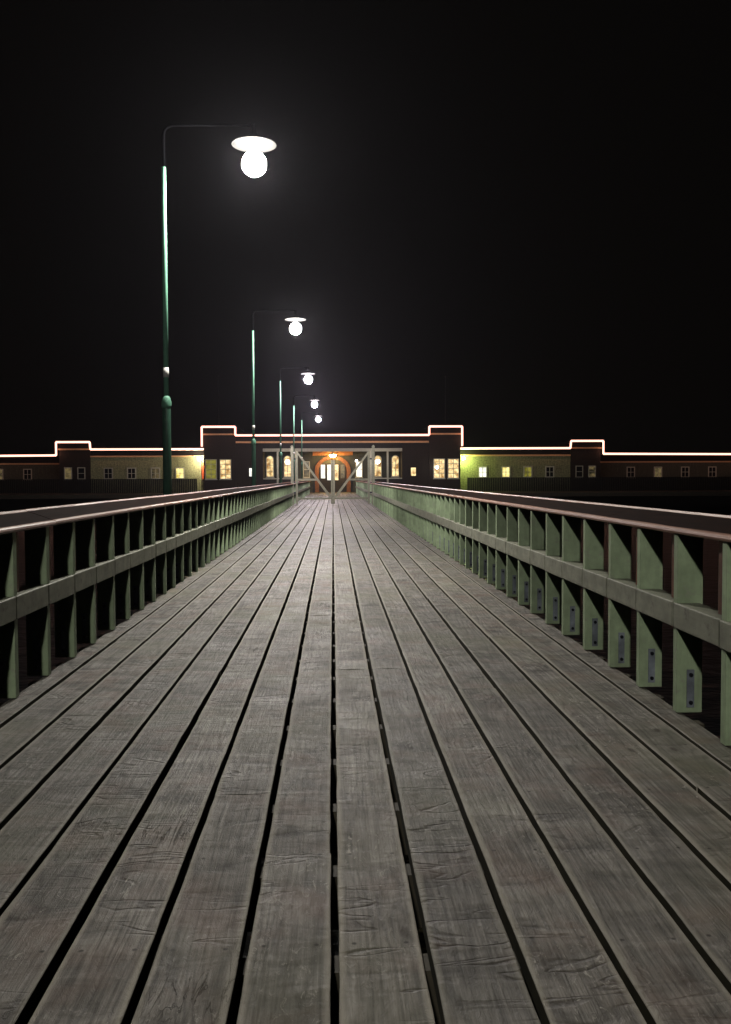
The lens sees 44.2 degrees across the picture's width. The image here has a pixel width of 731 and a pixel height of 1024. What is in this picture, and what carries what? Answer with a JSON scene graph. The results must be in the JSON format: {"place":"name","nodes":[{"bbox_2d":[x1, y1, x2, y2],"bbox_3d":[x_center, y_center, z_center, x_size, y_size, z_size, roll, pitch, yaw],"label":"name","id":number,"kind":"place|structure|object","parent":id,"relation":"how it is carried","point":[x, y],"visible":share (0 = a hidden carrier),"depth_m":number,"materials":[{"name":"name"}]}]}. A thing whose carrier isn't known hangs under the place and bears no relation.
{"place":"outdoors","nodes":[
{"label":"outdoors","id":0,"kind":"place"},
{"bbox_2d":[218,376,218,425],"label":"flagpole","id":1,"kind":"object","parent":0,"point":[218,400],"visible":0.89,"depth_m":72.30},
{"bbox_2d":[0,493,730,1023],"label":"boardwalk","id":2,"kind":"structure","parent":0,"point":[270,691],"depth_m":3.10,"materials":[{"name":"grey wood"}]},
{"bbox_2d":[0,482,292,697],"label":"railing","id":3,"kind":"object","parent":2,"relation":"on","point":[149,548],"visible":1,"depth_m":6.78,"materials":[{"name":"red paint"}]},
{"bbox_2d":[161,123,276,590],"bbox_3d":[-1.809,-1.576,11.190,1.452,6.406,0.560,0,2,-2],"label":"street lamp","id":4,"kind":"object","parent":2,"relation":"attached to","point":[254,144],"visible":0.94,"depth_m":11.09,"materials":[{"name":"green metal"}]},
{"bbox_2d":[251,310,305,532],"bbox_3d":[-2.254,-2.045,23.473,1.452,6.406,0.560,0,2,-2],"label":"street lamp","id":5,"kind":"object","parent":2,"relation":"on","point":[295,326],"visible":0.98,"depth_m":23.37,"materials":[{"name":"green metal"}]},
{"bbox_2d":[290,445,293,504],"bbox_3d":[-3.051,-1.530,37.483,0.140,2.510,0.140,0,2,-2],"label":"gate post","id":6,"kind":"object","parent":2,"relation":"on","point":[292,464],"visible":0.78,"depth_m":37.42,"materials":[{"name":"beige paint"}]},
{"bbox_2d":[294,451,332,503],"bbox_3d":[-2.180,-1.440,37.516,1.622,2.200,0.075,0,2,-2],"label":"gate leaf","id":7,"kind":"object","parent":6,"relation":"attached to","point":[315,479],"visible":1,"depth_m":37.49,"materials":[{"name":"beige paint"}]},
{"bbox_2d":[279,367,314,482],"bbox_3d":[-2.696,-2.510,35.656,1.452,6.406,0.560,0,2,-2],"label":"street lamp","id":8,"kind":"object","parent":2,"relation":"on","point":[308,379],"visible":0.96,"depth_m":35.54,"materials":[{"name":"green metal"}]},
{"bbox_2d":[289,481,309,503],"bbox_3d":[-3.619,-1.301,51.625,0.202,0.966,28.128,0,2,-2],"label":"railing","id":9,"kind":"object","parent":2,"relation":"on","point":[303,489],"visible":0.7,"depth_m":49.59,"materials":[{"name":"green paint"}]},
{"bbox_2d":[293,396,318,481],"bbox_3d":[-3.138,-2.975,47.839,1.452,6.406,0.560,0,2,-2],"label":"street lamp","id":10,"kind":"object","parent":2,"relation":"on","point":[314,403],"visible":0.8,"depth_m":47.72,"materials":[{"name":"green metal"}]},
{"bbox_2d":[301,412,320,478],"bbox_3d":[-3.580,-3.441,60.022,1.452,6.406,0.560,0,2,-2],"label":"street lamp","id":11,"kind":"object","parent":2,"relation":"on","point":[318,419],"visible":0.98,"depth_m":59.90,"materials":[{"name":"green metal"}]},
{"bbox_2d":[356,480,371,503],"bbox_3d":[-0.123,-1.319,51.751,0.202,0.966,28.128,0,2,-2],"label":"railing","id":12,"kind":"object","parent":2,"relation":"on","point":[361,488],"visible":0.76,"depth_m":49.75,"materials":[{"name":"green paint"}]},
{"bbox_2d":[372,445,374,504],"bbox_3d":[0.327,-1.548,37.605,0.140,2.510,0.140,0,2,-2],"label":"gate post","id":13,"kind":"object","parent":2,"relation":"on","point":[373,463],"visible":0.77,"depth_m":37.53,"materials":[{"name":"beige paint"}]},
{"bbox_2d":[333,451,371,503],"bbox_3d":[-0.543,-1.448,37.575,1.622,2.200,0.075,0,2,-2],"label":"gate leaf","id":14,"kind":"object","parent":13,"relation":"attached to","point":[348,479],"visible":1,"depth_m":37.54,"materials":[{"name":"beige paint"}]},
{"bbox_2d":[373,482,730,745],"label":"railing","id":15,"kind":"object","parent":2,"relation":"on","point":[525,550],"visible":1,"depth_m":5.91,"materials":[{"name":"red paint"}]},
{"bbox_2d":[0,496,730,959],"bbox_3d":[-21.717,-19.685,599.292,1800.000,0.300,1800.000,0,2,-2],"label":"water","id":16,"kind":"structure","parent":0,"point":[710,714],"depth_m":20.91,"materials":[{"name":"black liquid"}]},
{"bbox_2d":[0,490,730,498],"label":"platform","id":17,"kind":"structure","parent":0,"point":[56,495],"depth_m":66.72,"materials":[{"name":"brown wood"}]},
{"bbox_2d":[0,479,196,493],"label":"slat fence","id":18,"kind":"object","parent":17,"relation":"on","point":[34,487],"visible":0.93,"depth_m":68.56,"materials":[{"name":"wood"}]},
{"bbox_2d":[201,461,203,490],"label":"banner","id":19,"kind":"object","parent":17,"relation":"on","point":[202,470],"visible":0.5,"depth_m":72.14,"materials":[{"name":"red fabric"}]},
{"bbox_2d":[0,427,730,492],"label":"bathhouse","id":20,"kind":"structure","parent":17,"relation":"on","point":[225,454],"depth_m":71.99,"materials":[{"name":"black paint"}]},
{"bbox_2d":[0,469,3,478],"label":"window","id":21,"kind":"structure","parent":20,"relation":"in","point":[1,470],"depth_m":74.86,"materials":[{"name":"yellow glass"}]},
{"bbox_2d":[23,469,31,480],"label":"window","id":22,"kind":"structure","parent":20,"relation":"in","point":[27,473],"depth_m":74.93,"materials":[{"name":"black glass"}]},
{"bbox_2d":[64,467,71,478],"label":"window","id":23,"kind":"structure","parent":20,"relation":"in","point":[67,470],"depth_m":71.94,"materials":[{"name":"yellow glass"}]},
{"bbox_2d":[77,467,84,478],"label":"window","id":24,"kind":"structure","parent":20,"relation":"in","point":[80,470],"depth_m":71.98,"materials":[{"name":"black glass"}]},
{"bbox_2d":[0,441,203,456],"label":"light string","id":25,"kind":"object","parent":20,"relation":"attached to","point":[56,442],"visible":0.92,"depth_m":71.71,"materials":[{"name":"white"}]},
{"bbox_2d":[104,468,112,478],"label":"window","id":26,"kind":"structure","parent":20,"relation":"in","point":[108,472],"depth_m":72.20,"materials":[{"name":"black glass"}]},
{"bbox_2d":[127,468,135,478],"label":"window","id":27,"kind":"structure","parent":20,"relation":"in","point":[131,472],"depth_m":72.27,"materials":[{"name":"black glass"}]},
{"bbox_2d":[150,467,159,479],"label":"window","id":28,"kind":"structure","parent":20,"relation":"in","point":[155,471],"depth_m":72.33,"materials":[{"name":"grey glass"}]},
{"bbox_2d":[175,467,184,479],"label":"window","id":29,"kind":"structure","parent":20,"relation":"in","point":[179,471],"depth_m":72.42,"materials":[{"name":"yellow glass"}]},
{"bbox_2d":[205,459,217,479],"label":"window","id":30,"kind":"structure","parent":20,"relation":"in","point":[210,464],"depth_m":69.51,"materials":[{"name":"yellow glass"}]},
{"bbox_2d":[219,459,231,479],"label":"window","id":31,"kind":"structure","parent":20,"relation":"in","point":[225,464],"depth_m":69.54,"materials":[{"name":"beige glass"}]},
{"bbox_2d":[248,468,251,477],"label":"window","id":32,"kind":"structure","parent":20,"relation":"in","point":[250,469],"depth_m":69.73,"materials":[{"name":"grey glass"}]},
{"bbox_2d":[266,456,273,477],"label":"window","id":33,"kind":"structure","parent":20,"relation":"in","point":[269,459],"depth_m":71.66,"materials":[{"name":"beige glass"}]},
{"bbox_2d":[283,455,290,477],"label":"window","id":34,"kind":"structure","parent":20,"relation":"in","point":[287,467],"depth_m":71.71,"materials":[{"name":"glass"}]},
{"bbox_2d":[303,461,309,477],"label":"window","id":35,"kind":"structure","parent":20,"relation":"in","point":[306,473],"depth_m":71.77,"materials":[{"name":"beige glass"}]},
{"bbox_2d":[319,463,330,491],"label":"door","id":36,"kind":"structure","parent":20,"relation":"in","point":[325,468],"depth_m":71.78,"materials":[{"name":"brown"}]},
{"bbox_2d":[201,425,462,446],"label":"light string","id":37,"kind":"object","parent":20,"relation":"attached to","point":[235,434],"visible":1,"depth_m":69.31,"materials":[{"name":"white"}]},
{"bbox_2d":[335,463,346,491],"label":"door","id":38,"kind":"structure","parent":20,"relation":"in","point":[340,468],"depth_m":71.84,"materials":[{"name":"brown"}]},
{"bbox_2d":[356,461,362,477],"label":"window","id":39,"kind":"structure","parent":20,"relation":"in","point":[359,472],"depth_m":71.92,"materials":[{"name":"white glass"}]},
{"bbox_2d":[375,455,381,476],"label":"window","id":40,"kind":"structure","parent":20,"relation":"in","point":[378,467],"depth_m":71.98,"materials":[{"name":"yellow glass"}]},
{"bbox_2d":[391,455,398,476],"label":"window","id":41,"kind":"structure","parent":20,"relation":"in","point":[395,459],"depth_m":72.01,"materials":[{"name":"yellow glass"}]},
{"bbox_2d":[410,467,416,476],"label":"window","id":42,"kind":"structure","parent":20,"relation":"in","point":[413,470],"depth_m":70.19,"materials":[{"name":"yellow glass"}]},
{"bbox_2d":[433,459,444,478],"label":"window","id":43,"kind":"structure","parent":20,"relation":"in","point":[439,473],"depth_m":70.15,"materials":[{"name":"beige glass"}]},
{"bbox_2d":[447,459,459,478],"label":"window","id":44,"kind":"structure","parent":20,"relation":"in","point":[453,464],"depth_m":70.19,"materials":[{"name":"beige glass"}]},
{"bbox_2d":[478,466,486,478],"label":"window","id":45,"kind":"structure","parent":20,"relation":"in","point":[482,470],"depth_m":73.29,"materials":[{"name":"glass"}]},
{"bbox_2d":[501,466,509,476],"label":"window","id":46,"kind":"structure","parent":20,"relation":"in","point":[505,470],"depth_m":73.36,"materials":[{"name":"yellow glass"}]},
{"bbox_2d":[523,466,531,476],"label":"window","id":47,"kind":"structure","parent":20,"relation":"in","point":[527,470],"depth_m":73.43,"materials":[{"name":"yellow glass"}]},
{"bbox_2d":[545,466,553,476],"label":"window","id":48,"kind":"structure","parent":20,"relation":"in","point":[549,470],"depth_m":73.48,"materials":[{"name":"black glass"}]},
{"bbox_2d":[575,466,582,476],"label":"window","id":49,"kind":"structure","parent":20,"relation":"in","point":[579,469],"depth_m":73.43,"materials":[{"name":"black glass"}]},
{"bbox_2d":[588,466,595,476],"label":"window","id":50,"kind":"structure","parent":20,"relation":"in","point":[591,469],"depth_m":73.47,"materials":[{"name":"beige glass"}]},
{"bbox_2d":[460,440,730,454],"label":"light string","id":51,"kind":"object","parent":20,"relation":"attached to","point":[571,441],"visible":0.92,"depth_m":73.00,"materials":[{"name":"white"}]},
{"bbox_2d":[627,467,634,476],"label":"window","id":52,"kind":"structure","parent":20,"relation":"in","point":[630,470],"depth_m":76.77,"materials":[{"name":"black glass"}]},
{"bbox_2d":[654,467,661,476],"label":"window","id":53,"kind":"structure","parent":20,"relation":"in","point":[657,470],"depth_m":76.86,"materials":[{"name":"glass"}]},
{"bbox_2d":[681,467,688,477],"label":"window","id":54,"kind":"structure","parent":20,"relation":"in","point":[684,470],"depth_m":76.94,"materials":[{"name":"black glass"}]},
{"bbox_2d":[708,466,716,477],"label":"window","id":55,"kind":"structure","parent":20,"relation":"in","point":[712,470],"depth_m":77.01,"materials":[{"name":"black glass"}]},
{"bbox_2d":[467,477,730,491],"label":"slat fence","id":56,"kind":"object","parent":17,"relation":"on","point":[707,481],"visible":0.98,"depth_m":69.97,"materials":[{"name":"wood"}]},
{"bbox_2d":[0,0,730,456],"label":"sky","id":57,"kind":"structure","parent":0,"point":[525,205],"materials":[{"name":"black"}]},
{"bbox_2d":[445,376,445,424],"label":"flagpole","id":58,"kind":"object","parent":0,"point":[445,400],"visible":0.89,"depth_m":72.96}
]}

